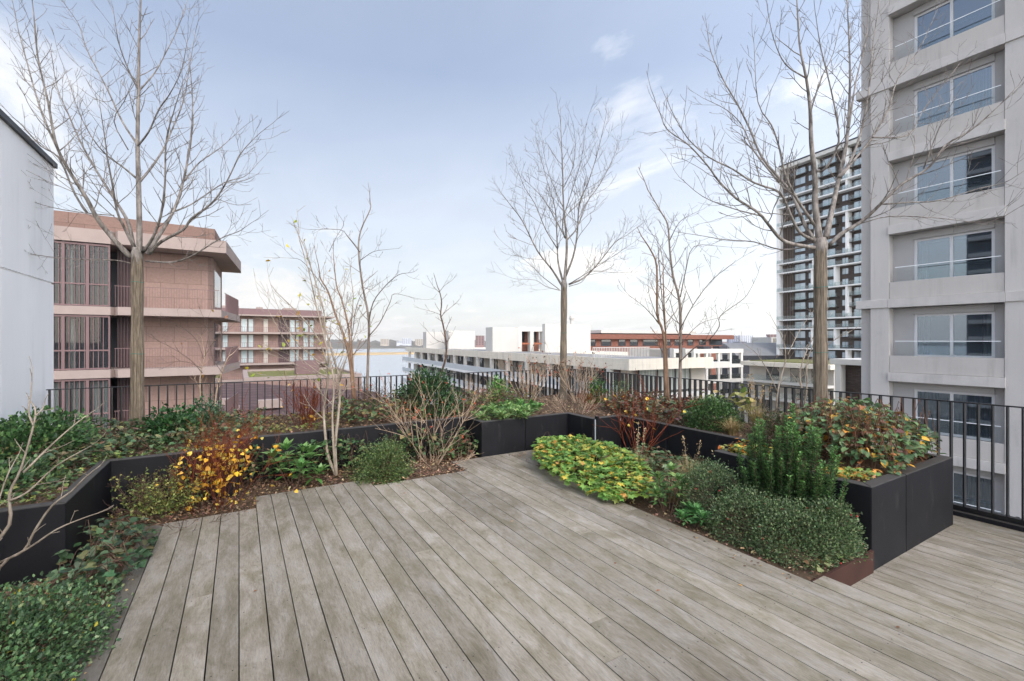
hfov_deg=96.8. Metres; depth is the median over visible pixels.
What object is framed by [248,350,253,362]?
window
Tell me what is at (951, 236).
window
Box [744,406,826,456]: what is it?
shrub
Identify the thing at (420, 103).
sky
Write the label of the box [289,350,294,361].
window
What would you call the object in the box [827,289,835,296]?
window
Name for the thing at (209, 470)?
shrub
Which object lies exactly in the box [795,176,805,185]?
window
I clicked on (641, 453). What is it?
grass tuft
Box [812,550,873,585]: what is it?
edging plate
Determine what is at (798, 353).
window
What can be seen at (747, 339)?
apartment block
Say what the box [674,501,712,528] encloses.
perennial
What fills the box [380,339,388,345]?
apartment block
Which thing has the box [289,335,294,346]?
window
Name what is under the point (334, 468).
tree
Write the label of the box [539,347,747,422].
ground
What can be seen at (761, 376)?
balcony block
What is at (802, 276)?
window
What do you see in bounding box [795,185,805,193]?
window
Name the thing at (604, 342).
window
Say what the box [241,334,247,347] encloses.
window
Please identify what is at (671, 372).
window
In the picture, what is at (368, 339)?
tree
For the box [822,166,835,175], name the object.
window
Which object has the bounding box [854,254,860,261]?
window
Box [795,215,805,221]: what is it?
window
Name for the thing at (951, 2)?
window
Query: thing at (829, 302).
window
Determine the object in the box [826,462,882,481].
ground cover
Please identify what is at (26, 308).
white building
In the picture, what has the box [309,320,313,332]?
window
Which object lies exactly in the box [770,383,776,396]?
window
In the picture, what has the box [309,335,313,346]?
window
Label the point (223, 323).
window
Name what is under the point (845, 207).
window
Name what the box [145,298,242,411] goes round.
tree
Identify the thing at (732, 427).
grass tuft
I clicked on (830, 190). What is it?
window
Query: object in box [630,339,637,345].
window
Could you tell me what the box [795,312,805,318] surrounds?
window
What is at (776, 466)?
shrub
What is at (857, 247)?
window
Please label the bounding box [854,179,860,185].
window
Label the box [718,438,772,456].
ground cover
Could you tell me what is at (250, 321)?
window
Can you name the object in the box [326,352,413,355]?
reed bank
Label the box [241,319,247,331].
window
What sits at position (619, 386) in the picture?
shrub
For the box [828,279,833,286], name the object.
window
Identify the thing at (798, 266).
window
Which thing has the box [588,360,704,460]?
shrub
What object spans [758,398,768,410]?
window
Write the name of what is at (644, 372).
window
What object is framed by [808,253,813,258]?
window
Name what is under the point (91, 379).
window
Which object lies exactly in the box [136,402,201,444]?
shrub
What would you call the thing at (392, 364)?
river
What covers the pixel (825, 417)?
ground cover
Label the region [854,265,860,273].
window
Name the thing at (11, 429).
shrub
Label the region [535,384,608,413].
shrub
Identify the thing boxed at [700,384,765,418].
ground cover
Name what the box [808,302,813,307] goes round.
window
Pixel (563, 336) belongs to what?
street tree
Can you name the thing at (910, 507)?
planter
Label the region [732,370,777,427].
grass tuft
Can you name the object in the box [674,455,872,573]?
shrub
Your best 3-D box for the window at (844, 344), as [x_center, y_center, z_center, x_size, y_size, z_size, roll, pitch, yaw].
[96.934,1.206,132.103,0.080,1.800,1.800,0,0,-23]
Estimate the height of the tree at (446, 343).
2.117 m
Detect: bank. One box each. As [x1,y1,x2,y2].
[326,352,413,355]
[333,348,401,348]
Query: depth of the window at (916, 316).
18.72 m
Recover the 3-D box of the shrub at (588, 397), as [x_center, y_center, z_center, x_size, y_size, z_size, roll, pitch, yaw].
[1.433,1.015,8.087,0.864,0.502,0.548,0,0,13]
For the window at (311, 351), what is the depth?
99.90 m
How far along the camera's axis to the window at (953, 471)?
18.48 m
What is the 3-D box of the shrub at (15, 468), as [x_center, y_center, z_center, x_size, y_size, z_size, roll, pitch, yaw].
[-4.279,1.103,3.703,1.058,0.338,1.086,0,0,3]
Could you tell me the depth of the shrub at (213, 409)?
6.24 m
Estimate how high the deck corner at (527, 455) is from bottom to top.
0.024 m
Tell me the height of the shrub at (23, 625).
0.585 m
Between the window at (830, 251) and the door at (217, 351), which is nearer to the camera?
the door at (217, 351)
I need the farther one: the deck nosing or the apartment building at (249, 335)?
the apartment building at (249, 335)
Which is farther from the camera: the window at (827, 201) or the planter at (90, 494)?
the window at (827, 201)
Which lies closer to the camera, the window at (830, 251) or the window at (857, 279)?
the window at (857, 279)
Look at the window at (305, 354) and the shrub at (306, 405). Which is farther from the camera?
the window at (305, 354)
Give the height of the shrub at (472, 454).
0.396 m
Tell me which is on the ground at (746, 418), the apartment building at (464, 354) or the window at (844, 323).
the apartment building at (464, 354)
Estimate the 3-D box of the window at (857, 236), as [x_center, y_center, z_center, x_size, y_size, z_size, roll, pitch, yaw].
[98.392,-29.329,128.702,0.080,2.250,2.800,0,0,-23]
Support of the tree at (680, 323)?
on the planter soil at (865, 464)
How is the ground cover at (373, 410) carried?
on the planter soil at (542, 410)
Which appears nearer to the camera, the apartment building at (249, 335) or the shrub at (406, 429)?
the shrub at (406, 429)
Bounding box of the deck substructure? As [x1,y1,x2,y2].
[136,511,343,680]
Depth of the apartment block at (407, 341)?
1500.00 m
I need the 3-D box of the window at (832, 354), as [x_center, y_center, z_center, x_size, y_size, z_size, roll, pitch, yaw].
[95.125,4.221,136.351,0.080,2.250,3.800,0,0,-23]
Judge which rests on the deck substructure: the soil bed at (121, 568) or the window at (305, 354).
the soil bed at (121, 568)
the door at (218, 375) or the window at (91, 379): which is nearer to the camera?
the window at (91, 379)
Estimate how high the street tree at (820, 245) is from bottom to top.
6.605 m
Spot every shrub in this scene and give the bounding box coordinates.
[0,356,112,569]
[0,405,105,465]
[0,454,77,505]
[0,570,133,680]
[100,469,286,534]
[105,457,224,524]
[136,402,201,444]
[155,388,297,514]
[185,392,225,430]
[270,372,338,427]
[330,372,421,419]
[342,434,418,485]
[352,366,486,465]
[386,363,466,418]
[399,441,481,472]
[452,375,512,404]
[484,342,567,403]
[484,372,516,404]
[530,342,611,403]
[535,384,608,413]
[571,387,611,410]
[585,374,609,403]
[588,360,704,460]
[606,378,630,406]
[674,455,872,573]
[679,393,744,431]
[736,402,850,542]
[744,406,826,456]
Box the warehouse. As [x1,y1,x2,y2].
[722,343,782,409]
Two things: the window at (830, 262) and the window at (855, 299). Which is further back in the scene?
the window at (830, 262)
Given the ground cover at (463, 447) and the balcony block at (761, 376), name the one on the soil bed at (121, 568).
the ground cover at (463, 447)
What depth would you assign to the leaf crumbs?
3.55 m
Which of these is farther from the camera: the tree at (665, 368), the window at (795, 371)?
the window at (795, 371)
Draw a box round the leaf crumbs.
[77,451,797,673]
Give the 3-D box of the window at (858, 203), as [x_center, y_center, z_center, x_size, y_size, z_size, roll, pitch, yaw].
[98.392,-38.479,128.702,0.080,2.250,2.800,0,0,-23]
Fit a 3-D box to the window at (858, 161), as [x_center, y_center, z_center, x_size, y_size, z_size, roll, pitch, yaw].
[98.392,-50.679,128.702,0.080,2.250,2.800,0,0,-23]
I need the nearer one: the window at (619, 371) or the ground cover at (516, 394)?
the ground cover at (516, 394)
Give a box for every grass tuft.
[617,422,658,476]
[651,476,707,502]
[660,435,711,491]
[711,416,749,434]
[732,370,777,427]
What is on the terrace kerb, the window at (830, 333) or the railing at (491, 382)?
the railing at (491, 382)
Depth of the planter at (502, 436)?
7.01 m
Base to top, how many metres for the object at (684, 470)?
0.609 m
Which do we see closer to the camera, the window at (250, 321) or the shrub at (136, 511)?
the shrub at (136, 511)
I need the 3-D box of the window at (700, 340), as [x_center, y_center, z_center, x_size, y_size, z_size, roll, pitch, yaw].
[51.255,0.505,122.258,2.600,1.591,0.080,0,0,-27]
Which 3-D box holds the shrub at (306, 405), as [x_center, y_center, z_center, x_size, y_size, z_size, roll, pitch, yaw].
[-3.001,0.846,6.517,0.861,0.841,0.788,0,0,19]
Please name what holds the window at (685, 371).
in the apartment building at (464, 354)
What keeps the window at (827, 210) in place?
in the tower building at (794, 283)
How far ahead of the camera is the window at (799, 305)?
144.37 m
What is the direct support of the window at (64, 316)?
in the apartment building at (92, 317)
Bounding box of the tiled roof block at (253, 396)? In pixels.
[222,383,388,418]
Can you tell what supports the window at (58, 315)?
in the apartment building at (92, 317)
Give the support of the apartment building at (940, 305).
on the ground at (746, 418)
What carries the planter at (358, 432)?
on the soil bed at (121, 568)
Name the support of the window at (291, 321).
in the apartment building at (249, 335)
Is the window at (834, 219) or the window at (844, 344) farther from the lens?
the window at (834, 219)
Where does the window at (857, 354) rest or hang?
in the tower building at (794, 283)
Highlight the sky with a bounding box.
[0,0,860,341]
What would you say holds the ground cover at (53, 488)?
on the planter soil at (46, 499)
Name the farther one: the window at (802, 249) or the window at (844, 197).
the window at (802, 249)
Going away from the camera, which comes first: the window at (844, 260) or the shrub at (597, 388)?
the shrub at (597, 388)
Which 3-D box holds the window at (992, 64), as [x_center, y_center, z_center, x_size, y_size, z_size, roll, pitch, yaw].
[18.187,-9.935,18.738,0.080,1.850,2.470,0,0,-31]
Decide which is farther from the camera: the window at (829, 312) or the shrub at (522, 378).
the window at (829, 312)
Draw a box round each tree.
[0,0,288,434]
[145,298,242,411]
[245,207,375,475]
[266,240,387,400]
[290,184,433,395]
[413,272,462,381]
[486,87,658,400]
[617,226,686,403]
[636,164,761,408]
[642,0,1023,441]
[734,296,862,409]
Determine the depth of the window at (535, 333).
90.61 m
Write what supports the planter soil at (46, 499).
in the planter at (90, 494)
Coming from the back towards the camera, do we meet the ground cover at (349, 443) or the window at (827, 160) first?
the window at (827, 160)
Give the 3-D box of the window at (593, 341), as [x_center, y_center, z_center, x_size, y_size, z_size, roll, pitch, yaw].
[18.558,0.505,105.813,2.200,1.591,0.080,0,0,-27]
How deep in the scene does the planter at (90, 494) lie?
3.57 m
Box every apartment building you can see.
[51,210,240,430]
[222,305,334,382]
[402,316,730,419]
[856,0,1023,517]
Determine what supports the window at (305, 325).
in the apartment building at (249, 335)
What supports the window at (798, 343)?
in the tower building at (794, 283)
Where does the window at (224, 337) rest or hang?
in the apartment building at (249, 335)
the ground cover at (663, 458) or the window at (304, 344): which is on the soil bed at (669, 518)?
the ground cover at (663, 458)
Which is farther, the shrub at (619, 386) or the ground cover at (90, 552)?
the shrub at (619, 386)
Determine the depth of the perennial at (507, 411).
7.14 m
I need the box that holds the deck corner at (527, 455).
[507,450,564,466]
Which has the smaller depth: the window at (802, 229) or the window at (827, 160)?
the window at (827, 160)
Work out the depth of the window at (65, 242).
22.57 m
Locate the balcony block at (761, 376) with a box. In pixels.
[741,359,834,435]
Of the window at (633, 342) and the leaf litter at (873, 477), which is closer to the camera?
the leaf litter at (873, 477)
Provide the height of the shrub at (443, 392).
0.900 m
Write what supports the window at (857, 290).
in the tower building at (794, 283)
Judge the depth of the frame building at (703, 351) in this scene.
92.98 m
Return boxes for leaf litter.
[0,416,280,503]
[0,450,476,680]
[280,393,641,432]
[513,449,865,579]
[639,413,929,480]
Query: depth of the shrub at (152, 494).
4.42 m
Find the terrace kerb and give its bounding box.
[466,421,1023,531]
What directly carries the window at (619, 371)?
in the apartment building at (464, 354)
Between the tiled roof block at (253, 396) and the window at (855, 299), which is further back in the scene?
the window at (855, 299)
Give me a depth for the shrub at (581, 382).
8.98 m
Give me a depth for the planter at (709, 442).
6.29 m
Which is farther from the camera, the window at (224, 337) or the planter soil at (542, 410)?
the window at (224, 337)
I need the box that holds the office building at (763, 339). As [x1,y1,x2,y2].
[751,337,775,342]
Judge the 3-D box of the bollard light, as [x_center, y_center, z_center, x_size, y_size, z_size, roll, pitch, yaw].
[1.203,1.410,6.439,0.048,0.680,0.044,0,0,-31]
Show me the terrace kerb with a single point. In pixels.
(996, 522)
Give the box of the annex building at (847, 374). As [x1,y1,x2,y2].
[829,358,860,437]
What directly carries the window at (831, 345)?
in the tower building at (794, 283)
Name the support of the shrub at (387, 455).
on the soil bed at (121, 568)
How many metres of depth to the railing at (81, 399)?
6.84 m
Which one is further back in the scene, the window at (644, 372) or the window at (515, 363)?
the window at (515, 363)
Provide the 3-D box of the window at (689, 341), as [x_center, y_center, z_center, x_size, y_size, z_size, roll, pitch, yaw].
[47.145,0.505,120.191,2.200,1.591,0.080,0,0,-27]
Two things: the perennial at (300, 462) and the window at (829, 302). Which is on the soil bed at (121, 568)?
the perennial at (300, 462)
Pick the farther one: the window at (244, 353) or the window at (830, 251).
the window at (830, 251)
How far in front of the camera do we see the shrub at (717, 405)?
6.31 m
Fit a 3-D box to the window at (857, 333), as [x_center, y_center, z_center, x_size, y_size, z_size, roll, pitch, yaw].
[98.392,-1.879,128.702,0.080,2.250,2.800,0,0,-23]
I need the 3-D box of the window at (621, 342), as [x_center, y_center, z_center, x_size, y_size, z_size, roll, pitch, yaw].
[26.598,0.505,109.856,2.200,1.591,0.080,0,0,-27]
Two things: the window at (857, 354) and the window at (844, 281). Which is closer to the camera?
the window at (857, 354)
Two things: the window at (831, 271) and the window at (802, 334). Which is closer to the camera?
the window at (831, 271)
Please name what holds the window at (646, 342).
in the brick pavilion
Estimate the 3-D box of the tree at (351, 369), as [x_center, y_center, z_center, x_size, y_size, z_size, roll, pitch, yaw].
[-2.924,-0.362,7.380,1.962,2.688,0.809,0,0,-31]
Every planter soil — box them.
[0,417,282,507]
[275,394,663,432]
[632,411,924,481]
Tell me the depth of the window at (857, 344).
129.13 m
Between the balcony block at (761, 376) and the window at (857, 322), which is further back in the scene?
the window at (857, 322)
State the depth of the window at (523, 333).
89.40 m
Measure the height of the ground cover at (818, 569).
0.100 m
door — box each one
[214,270,220,309]
[214,323,220,364]
[214,374,220,409]
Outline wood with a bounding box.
[327,339,539,347]
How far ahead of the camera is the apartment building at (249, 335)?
95.30 m
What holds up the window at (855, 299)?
in the tower building at (794, 283)
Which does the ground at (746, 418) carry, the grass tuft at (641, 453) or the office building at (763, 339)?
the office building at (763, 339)
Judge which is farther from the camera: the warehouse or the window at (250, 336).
the warehouse
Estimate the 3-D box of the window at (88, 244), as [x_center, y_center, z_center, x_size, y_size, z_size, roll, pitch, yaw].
[-20.970,-3.310,23.076,0.860,3.140,0.160,0,0,-31]
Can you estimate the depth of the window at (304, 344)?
99.27 m
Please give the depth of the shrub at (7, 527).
3.07 m
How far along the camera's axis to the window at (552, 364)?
62.41 m
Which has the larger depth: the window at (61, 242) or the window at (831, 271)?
the window at (831, 271)
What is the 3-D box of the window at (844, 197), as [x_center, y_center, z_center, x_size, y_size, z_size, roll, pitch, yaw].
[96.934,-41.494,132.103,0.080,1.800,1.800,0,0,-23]
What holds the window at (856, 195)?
in the tower building at (794, 283)
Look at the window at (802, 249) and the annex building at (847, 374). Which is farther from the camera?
the window at (802, 249)
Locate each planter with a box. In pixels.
[0,439,238,589]
[239,416,465,481]
[467,412,619,457]
[621,415,746,475]
[714,437,952,569]
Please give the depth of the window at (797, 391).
75.67 m
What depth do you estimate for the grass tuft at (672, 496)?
4.82 m
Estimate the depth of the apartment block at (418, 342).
1500.00 m
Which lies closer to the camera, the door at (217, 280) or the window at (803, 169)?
the door at (217, 280)
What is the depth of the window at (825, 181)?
136.45 m
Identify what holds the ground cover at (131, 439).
on the planter soil at (46, 499)
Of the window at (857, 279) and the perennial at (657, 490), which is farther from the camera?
the window at (857, 279)
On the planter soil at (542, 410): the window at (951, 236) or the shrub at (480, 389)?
the shrub at (480, 389)
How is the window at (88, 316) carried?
in the apartment building at (92, 317)
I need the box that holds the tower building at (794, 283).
[776,136,860,359]
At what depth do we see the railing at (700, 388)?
7.95 m
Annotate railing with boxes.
[46,376,377,429]
[378,368,568,405]
[569,368,811,425]
[812,389,1023,525]
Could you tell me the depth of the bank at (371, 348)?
1313.59 m
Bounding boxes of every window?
[53,240,62,304]
[54,314,62,369]
[54,379,62,410]
[63,241,86,305]
[63,314,86,369]
[63,379,86,430]
[87,243,110,306]
[87,315,110,369]
[87,378,110,427]
[222,322,227,331]
[222,334,227,347]
[222,350,224,360]
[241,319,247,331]
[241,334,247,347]
[241,350,247,362]
[248,319,253,331]
[248,334,253,347]
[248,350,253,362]
[289,320,294,331]
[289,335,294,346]
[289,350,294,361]
[303,320,307,332]
[303,335,307,346]
[303,349,307,359]
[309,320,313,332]
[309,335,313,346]
[309,349,313,359]
[513,361,517,371]
[522,332,524,341]
[534,332,536,341]
[552,364,559,377]
[591,339,595,345]
[601,339,610,345]
[614,369,620,389]
[618,339,625,345]
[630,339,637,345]
[638,369,656,392]
[643,339,657,345]
[657,369,674,390]
[674,339,682,345]
[675,368,688,389]
[687,339,692,344]
[699,339,705,344]
[709,339,721,344]
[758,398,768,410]
[766,367,778,380]
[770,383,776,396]
[790,368,804,382]
[791,385,810,400]
[795,166,805,174]
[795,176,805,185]
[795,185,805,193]
[795,205,805,214]
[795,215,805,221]
[795,225,805,233]
[795,234,805,242]
[795,247,805,252]
[795,253,805,260]
[795,263,805,270]
[795,273,805,280]
[795,282,805,289]
[795,292,805,299]
[795,302,805,309]
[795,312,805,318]
[795,321,805,328]
[795,331,805,337]
[795,341,805,347]
[795,350,805,357]
[798,195,805,201]
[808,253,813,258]
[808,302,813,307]
[808,312,813,317]
[822,155,835,165]
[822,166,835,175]
[822,176,835,184]
[822,188,833,194]
[822,198,831,206]
[822,207,835,215]
[822,217,835,226]
[822,227,835,235]
[827,248,835,255]
[827,258,835,265]
[827,269,833,276]
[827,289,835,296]
[827,299,835,307]
[827,310,835,317]
[827,320,835,327]
[827,330,833,337]
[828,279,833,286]
[828,341,833,347]
[828,351,835,358]
[842,194,848,201]
[842,204,848,210]
[842,257,848,263]
[842,268,848,274]
[842,278,848,284]
[842,320,848,326]
[842,331,848,336]
[842,342,848,347]
[854,157,860,165]
[854,168,860,174]
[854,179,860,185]
[854,190,860,197]
[854,200,860,207]
[854,211,860,219]
[854,233,860,240]
[854,244,860,250]
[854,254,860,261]
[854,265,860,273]
[854,276,860,283]
[854,287,860,294]
[854,297,860,305]
[854,309,860,315]
[854,319,860,326]
[854,330,860,337]
[854,341,860,348]
[854,351,860,357]
[914,0,994,52]
[914,61,994,127]
[914,145,994,203]
[914,228,994,279]
[914,311,994,357]
[914,389,994,440]
[953,471,990,502]
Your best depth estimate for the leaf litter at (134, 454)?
5.09 m
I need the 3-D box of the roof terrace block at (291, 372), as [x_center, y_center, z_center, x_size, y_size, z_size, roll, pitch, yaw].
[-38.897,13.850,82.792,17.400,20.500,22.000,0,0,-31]
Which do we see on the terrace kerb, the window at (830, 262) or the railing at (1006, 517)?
the railing at (1006, 517)
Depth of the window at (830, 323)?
135.66 m
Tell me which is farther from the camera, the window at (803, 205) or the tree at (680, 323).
the window at (803, 205)
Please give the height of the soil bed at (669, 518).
0.038 m
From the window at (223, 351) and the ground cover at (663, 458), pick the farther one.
the window at (223, 351)
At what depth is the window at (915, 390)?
18.72 m
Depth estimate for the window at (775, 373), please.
79.86 m
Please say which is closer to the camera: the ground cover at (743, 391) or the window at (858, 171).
the ground cover at (743, 391)
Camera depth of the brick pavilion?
114.86 m
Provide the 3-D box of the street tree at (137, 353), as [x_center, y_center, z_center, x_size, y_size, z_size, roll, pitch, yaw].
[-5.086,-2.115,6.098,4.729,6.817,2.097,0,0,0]
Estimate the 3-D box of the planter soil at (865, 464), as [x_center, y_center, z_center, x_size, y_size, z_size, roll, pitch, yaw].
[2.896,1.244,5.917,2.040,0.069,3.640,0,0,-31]
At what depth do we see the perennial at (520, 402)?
7.83 m
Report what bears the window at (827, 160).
in the tower building at (794, 283)
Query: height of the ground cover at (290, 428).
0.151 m
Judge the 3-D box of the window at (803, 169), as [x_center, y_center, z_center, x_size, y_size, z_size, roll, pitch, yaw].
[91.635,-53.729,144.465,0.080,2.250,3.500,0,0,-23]
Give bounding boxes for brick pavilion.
[591,330,733,416]
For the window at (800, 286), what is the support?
in the tower building at (794, 283)
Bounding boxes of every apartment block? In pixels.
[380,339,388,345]
[402,338,411,345]
[415,339,422,345]
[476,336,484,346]
[727,336,736,342]
[738,336,752,342]
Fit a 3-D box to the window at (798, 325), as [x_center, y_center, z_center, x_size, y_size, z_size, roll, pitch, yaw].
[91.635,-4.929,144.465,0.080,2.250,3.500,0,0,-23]
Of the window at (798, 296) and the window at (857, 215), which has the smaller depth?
the window at (857, 215)
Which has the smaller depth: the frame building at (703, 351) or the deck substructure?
the deck substructure
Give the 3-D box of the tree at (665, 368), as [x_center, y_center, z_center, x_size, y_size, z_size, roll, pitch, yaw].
[2.304,-0.502,7.447,0.883,3.137,1.470,0,0,35]
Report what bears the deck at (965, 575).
on the deck substructure
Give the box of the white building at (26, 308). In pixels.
[0,108,57,424]
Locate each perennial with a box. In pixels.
[262,437,330,488]
[471,402,535,420]
[497,398,542,410]
[531,433,655,503]
[647,462,693,514]
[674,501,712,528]
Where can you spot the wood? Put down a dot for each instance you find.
(374, 344)
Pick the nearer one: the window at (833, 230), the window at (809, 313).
the window at (833, 230)
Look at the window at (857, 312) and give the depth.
129.13 m
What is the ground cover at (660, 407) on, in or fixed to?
on the planter soil at (542, 410)
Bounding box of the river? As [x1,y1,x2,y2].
[326,348,413,398]
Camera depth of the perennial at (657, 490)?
4.53 m
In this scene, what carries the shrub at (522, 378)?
on the planter soil at (542, 410)
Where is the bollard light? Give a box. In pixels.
[595,416,598,461]
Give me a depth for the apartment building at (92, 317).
24.80 m
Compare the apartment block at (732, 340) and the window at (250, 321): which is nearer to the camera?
the window at (250, 321)
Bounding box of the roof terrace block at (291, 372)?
[243,360,361,390]
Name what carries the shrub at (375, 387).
on the planter soil at (542, 410)
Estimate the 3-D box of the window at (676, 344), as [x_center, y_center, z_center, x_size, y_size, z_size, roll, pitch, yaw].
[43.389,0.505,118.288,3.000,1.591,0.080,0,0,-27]
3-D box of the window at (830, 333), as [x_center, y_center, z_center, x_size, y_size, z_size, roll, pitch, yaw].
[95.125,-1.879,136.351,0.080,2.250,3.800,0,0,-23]
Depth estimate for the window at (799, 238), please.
144.65 m
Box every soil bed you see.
[0,453,477,680]
[545,449,862,581]
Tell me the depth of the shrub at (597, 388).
8.95 m
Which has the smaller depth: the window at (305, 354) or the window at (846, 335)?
the window at (305, 354)
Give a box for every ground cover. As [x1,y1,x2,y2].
[0,407,265,478]
[0,440,220,507]
[22,515,161,609]
[239,421,468,486]
[257,407,349,435]
[329,390,429,423]
[437,434,478,459]
[451,385,537,411]
[596,388,712,422]
[623,443,702,476]
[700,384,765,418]
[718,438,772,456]
[781,392,945,475]
[795,538,856,571]
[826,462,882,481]
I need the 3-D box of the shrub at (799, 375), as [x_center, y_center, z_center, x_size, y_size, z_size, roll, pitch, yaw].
[3.852,0.210,6.426,1.626,1.710,0.817,0,0,8]
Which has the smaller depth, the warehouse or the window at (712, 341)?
the window at (712, 341)
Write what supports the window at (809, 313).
in the tower building at (794, 283)
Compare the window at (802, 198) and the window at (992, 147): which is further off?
the window at (802, 198)
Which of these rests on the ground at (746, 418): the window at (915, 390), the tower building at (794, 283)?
the tower building at (794, 283)
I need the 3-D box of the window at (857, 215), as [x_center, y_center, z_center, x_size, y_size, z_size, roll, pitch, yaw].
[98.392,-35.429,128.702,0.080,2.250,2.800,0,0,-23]
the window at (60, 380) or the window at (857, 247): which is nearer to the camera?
the window at (60, 380)
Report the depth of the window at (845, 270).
132.06 m
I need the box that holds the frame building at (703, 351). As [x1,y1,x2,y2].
[629,346,742,417]
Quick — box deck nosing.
[813,576,1023,670]
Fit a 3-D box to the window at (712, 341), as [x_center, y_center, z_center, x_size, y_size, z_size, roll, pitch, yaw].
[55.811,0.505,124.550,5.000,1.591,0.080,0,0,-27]
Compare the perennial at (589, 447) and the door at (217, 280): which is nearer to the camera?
the perennial at (589, 447)
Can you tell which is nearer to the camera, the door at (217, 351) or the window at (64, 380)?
the window at (64, 380)
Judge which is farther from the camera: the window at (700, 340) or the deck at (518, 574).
the window at (700, 340)
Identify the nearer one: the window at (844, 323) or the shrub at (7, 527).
the shrub at (7, 527)
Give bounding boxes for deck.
[67,454,1023,680]
[620,436,1023,655]
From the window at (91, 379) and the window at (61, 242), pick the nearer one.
the window at (61, 242)
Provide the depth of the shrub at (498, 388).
8.82 m
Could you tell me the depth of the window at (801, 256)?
144.37 m

